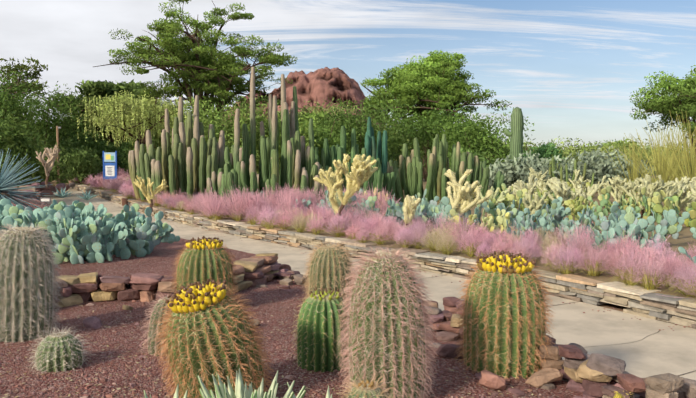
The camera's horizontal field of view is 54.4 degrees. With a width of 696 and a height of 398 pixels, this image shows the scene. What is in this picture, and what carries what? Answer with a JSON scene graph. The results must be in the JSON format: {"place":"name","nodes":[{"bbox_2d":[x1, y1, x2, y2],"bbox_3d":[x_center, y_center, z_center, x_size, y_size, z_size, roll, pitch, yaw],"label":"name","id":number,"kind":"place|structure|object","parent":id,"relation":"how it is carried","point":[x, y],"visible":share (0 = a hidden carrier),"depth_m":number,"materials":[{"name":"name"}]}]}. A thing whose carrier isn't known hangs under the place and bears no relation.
{"place":"outdoors","nodes":[
{"label":"outdoors","id":0,"kind":"place"},
{"bbox_2d":[207,67,381,126],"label":"red butte","id":1,"kind":"object","parent":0,"point":[321,84],"depth_m":575.39,"materials":[{"name":"red stone"}]},
{"bbox_2d":[0,0,695,151],"label":"sky","id":2,"kind":"structure","parent":0,"point":[572,68],"materials":[{"name":"blue"}]},
{"bbox_2d":[36,189,695,379],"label":"garden path","id":3,"kind":"structure","parent":0,"point":[667,349],"depth_m":7.72,"materials":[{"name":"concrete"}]},
{"bbox_2d":[122,198,127,205],"bbox_3d":[-8.473,0.130,25.726,0.060,0.310,0.900,-2,4,-30],"label":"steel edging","id":4,"kind":"object","parent":3,"relation":"on","point":[124,201],"visible":0.71,"depth_m":25.66,"materials":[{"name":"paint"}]},
{"bbox_2d":[96,197,689,330],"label":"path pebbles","id":5,"kind":"object","parent":3,"relation":"on","point":[420,271],"visible":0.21,"depth_m":11.26,"materials":[{"name":"beige stone"}]},
{"bbox_2d":[64,160,690,327],"bbox_3d":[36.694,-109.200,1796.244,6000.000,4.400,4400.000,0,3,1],"label":"ground","id":6,"kind":"structure","parent":0,"point":[616,307],"depth_m":8.76,"materials":[{"name":"soil"}]},
{"bbox_2d":[0,57,71,113],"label":"sparse tree","id":7,"kind":"object","parent":6,"relation":"on","point":[22,68],"visible":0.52,"depth_m":38.71,"materials":[{"name":"green plant"}]},
{"bbox_2d":[0,278,582,397],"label":"bed gravel","id":8,"kind":"structure","parent":6,"relation":"on","point":[276,309],"depth_m":5.11,"materials":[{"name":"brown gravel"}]},
{"bbox_2d":[0,222,62,343],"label":"barrel cactus","id":9,"kind":"object","parent":8,"relation":"on","point":[28,305],"visible":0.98,"depth_m":5.72,"materials":[{"name":"green plant"}]},
{"bbox_2d":[15,178,79,197],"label":"rockery rocks","id":10,"kind":"object","parent":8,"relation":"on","point":[45,189],"visible":0.46,"depth_m":27.28,"materials":[{"name":"stone"}]},
{"bbox_2d":[0,149,98,209],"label":"yucca plant","id":11,"kind":"object","parent":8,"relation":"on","point":[6,181],"visible":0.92,"depth_m":14.72,"materials":[{"name":"teal plant"}]},
{"bbox_2d":[27,324,92,372],"bbox_3d":[-2.150,1.154,5.053,0.481,0.420,0.480,0,3,1],"label":"small barrel cactus","id":12,"kind":"object","parent":8,"relation":"on","point":[60,351],"visible":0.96,"depth_m":4.95,"materials":[{"name":"green plant"}]},
{"bbox_2d":[140,292,172,357],"bbox_3d":[-1.457,1.033,5.411,0.441,0.597,0.420,0,3,1],"label":"barrel cactus","id":13,"kind":"object","parent":8,"relation":"on","point":[155,311],"visible":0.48,"depth_m":5.31,"materials":[{"name":"green plant"}]},
{"bbox_2d":[53,253,280,306],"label":"tier wall rocks","id":14,"kind":"object","parent":8,"relation":"on","point":[259,269],"visible":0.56,"depth_m":7.34,"materials":[{"name":"brown stone"}]},
{"bbox_2d":[171,236,237,298],"bbox_3d":[-1.473,0.804,6.977,0.716,0.842,0.722,0,3,1],"label":"barrel cactus","id":15,"kind":"object","parent":8,"relation":"on","point":[204,259],"visible":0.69,"depth_m":6.80,"materials":[{"name":"green plant"}]},
{"bbox_2d":[152,278,273,397],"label":"barrel cactus","id":16,"kind":"object","parent":8,"relation":"on","point":[209,329],"visible":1,"depth_m":4.13,"materials":[{"name":"green plant"}]},
{"bbox_2d":[143,368,331,397],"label":"agave plant","id":17,"kind":"object","parent":8,"relation":"on","point":[222,391],"visible":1,"depth_m":3.29,"materials":[{"name":"green plant"}]},
{"bbox_2d":[291,287,347,372],"bbox_3d":[-0.174,0.984,5.086,0.524,0.643,0.520,0,3,1],"label":"barrel cactus","id":18,"kind":"object","parent":8,"relation":"on","point":[318,325],"visible":0.77,"depth_m":4.93,"materials":[{"name":"green plant"}]},
{"bbox_2d":[302,240,355,303],"bbox_3d":[-0.191,0.824,7.188,0.630,0.782,0.626,0,3,1],"label":"barrel cactus","id":19,"kind":"object","parent":8,"relation":"on","point":[328,268],"visible":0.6,"depth_m":7.03,"materials":[{"name":"plant"}]},
{"bbox_2d":[83,305,587,389],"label":"loose rocks","id":20,"kind":"object","parent":8,"relation":"on","point":[537,379],"visible":0.6,"depth_m":4.67,"materials":[{"name":"brown stone"}]},
{"bbox_2d":[334,373,394,397],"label":"small cactus","id":21,"kind":"object","parent":8,"relation":"on","point":[366,389],"visible":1,"depth_m":3.47,"materials":[{"name":"green plant"}]},
{"bbox_2d":[334,246,439,397],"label":"barrel cactus","id":22,"kind":"object","parent":8,"relation":"on","point":[387,325],"visible":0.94,"depth_m":4.22,"materials":[{"name":"green plant"}]},
{"bbox_2d":[454,250,554,379],"bbox_3d":[1.169,0.865,5.048,0.761,0.948,0.761,0,3,1],"label":"barrel cactus","id":23,"kind":"object","parent":8,"relation":"on","point":[504,320],"visible":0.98,"depth_m":4.84,"materials":[{"name":"green plant"}]},
{"bbox_2d":[613,391,630,397],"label":"yellow flower","id":24,"kind":"object","parent":8,"relation":"on","point":[618,395],"visible":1,"depth_m":3.49,"materials":[{"name":"yellow plant"}]},
{"bbox_2d":[34,196,695,397],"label":"border rocks","id":25,"kind":"object","parent":6,"relation":"on","point":[595,375],"visible":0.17,"depth_m":4.52,"materials":[{"name":"brown stone"}]},
{"bbox_2d":[51,167,695,304],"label":"muhly grass","id":26,"kind":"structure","parent":6,"relation":"on","point":[253,210],"depth_m":12.24,"materials":[{"name":"pink plant"}]},
{"bbox_2d":[65,183,695,328],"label":"flagstone wall","id":27,"kind":"structure","parent":6,"relation":"on","point":[639,301],"depth_m":10.82,"materials":[{"name":"beige stone"}]},
{"bbox_2d":[75,170,695,298],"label":"bed soil","id":28,"kind":"structure","parent":0,"point":[685,239],"depth_m":12.98,"materials":[{"name":"brown soil"}]},
{"bbox_2d":[56,126,60,194],"bbox_3d":[-12.858,-1.668,30.159,0.225,3.178,0.130,0,3,1],"label":"wooden pole","id":29,"kind":"object","parent":28,"relation":"on","point":[57,134],"visible":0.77,"depth_m":30.07,"materials":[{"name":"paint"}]},
{"bbox_2d":[53,79,162,147],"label":"tree","id":30,"kind":"object","parent":28,"relation":"on","point":[101,88],"visible":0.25,"depth_m":44.82,"materials":[{"name":"green plant"}]},
{"bbox_2d":[103,151,117,183],"bbox_3d":[-11.648,-1.516,33.147,0.688,1.665,0.071,0,3,1],"label":"wayfinding sign","id":31,"kind":"object","parent":28,"relation":"on","point":[110,169],"visible":0.92,"depth_m":33.12,"materials":[{"name":"metal"}]},
{"bbox_2d":[7,186,255,290],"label":"bed gravel","id":32,"kind":"structure","parent":28,"relation":"on","point":[160,258],"depth_m":8.35,"materials":[{"name":"brown gravel"}]},
{"bbox_2d":[40,197,50,206],"bbox_3d":[-5.617,0.280,12.585,0.200,0.616,0.026,0,3,1],"label":"plant label sign","id":33,"kind":"object","parent":32,"relation":"on","point":[44,199],"visible":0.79,"depth_m":12.56,"materials":[{"name":"paint"}]},
{"bbox_2d":[0,198,179,263],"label":"prickly pear cactus","id":34,"kind":"object","parent":32,"relation":"on","point":[80,231],"visible":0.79,"depth_m":8.62,"materials":[{"name":"teal plant"}]},
{"bbox_2d":[70,89,208,146],"bbox_3d":[-9.584,-2.739,31.778,5.858,5.033,6.454,0,3,1],"label":"weeping tree","id":35,"kind":"object","parent":28,"relation":"on","point":[132,115],"visible":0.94,"depth_m":30.89,"materials":[{"name":"green plant"}]},
{"bbox_2d":[94,0,297,115],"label":"mesquite tree","id":36,"kind":"object","parent":28,"relation":"on","point":[205,71],"visible":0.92,"depth_m":33.88,"materials":[{"name":"green plant"}]},
{"bbox_2d":[128,67,395,203],"bbox_3d":[-3.439,-1.908,22.174,9.817,4.311,5.231,1,4,23],"label":"columnar cacti","id":37,"kind":"object","parent":28,"relation":"on","point":[190,164],"visible":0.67,"depth_m":20.94,"materials":[{"name":"green plant"}]},
{"bbox_2d":[279,110,376,147],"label":"shrub","id":38,"kind":"object","parent":28,"relation":"on","point":[308,115],"visible":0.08,"depth_m":48.95,"materials":[{"name":"green plant"}]},
{"bbox_2d":[0,68,690,189],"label":"bushes","id":39,"kind":"object","parent":28,"relation":"on","point":[25,134],"visible":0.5,"depth_m":34.75,"materials":[{"name":"green plant"}]},
{"bbox_2d":[36,145,695,228],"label":"cholla cacti","id":40,"kind":"object","parent":28,"relation":"on","point":[357,176],"visible":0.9,"depth_m":17.05,"materials":[{"name":"beige plant"}]},
{"bbox_2d":[335,50,511,178],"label":"mesquite tree","id":41,"kind":"object","parent":28,"relation":"on","point":[431,79],"visible":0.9,"depth_m":40.02,"materials":[{"name":"green plant"}]},
{"bbox_2d":[251,189,695,264],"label":"prickly pear cacti","id":42,"kind":"object","parent":28,"relation":"on","point":[627,220],"visible":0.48,"depth_m":13.30,"materials":[{"name":"teal plant"}]},
{"bbox_2d":[386,134,594,201],"bbox_3d":[5.279,-1.121,24.464,8.229,2.464,2.392,-1,4,-15],"label":"columnar cacti","id":43,"kind":"object","parent":28,"relation":"on","point":[409,176],"visible":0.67,"depth_m":23.37,"materials":[{"name":"green plant"}]},
{"bbox_2d":[504,107,523,181],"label":"saguaro cactus","id":44,"kind":"object","parent":28,"relation":"on","point":[515,134],"visible":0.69,"depth_m":27.52,"materials":[{"name":"green plant"}]},
{"bbox_2d":[489,176,695,227],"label":"cholla cacti","id":45,"kind":"object","parent":28,"relation":"on","point":[575,206],"visible":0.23,"depth_m":16.85,"materials":[{"name":"plant"}]},
{"bbox_2d":[533,110,695,196],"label":"wand shrub plant","id":46,"kind":"object","parent":28,"relation":"on","point":[662,165],"visible":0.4,"depth_m":23.58,"materials":[{"name":"plant"}]},
{"bbox_2d":[629,65,695,171],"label":"palo verde tree","id":47,"kind":"object","parent":28,"relation":"on","point":[678,97],"visible":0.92,"depth_m":30.75,"materials":[{"name":"green plant"}]}
]}

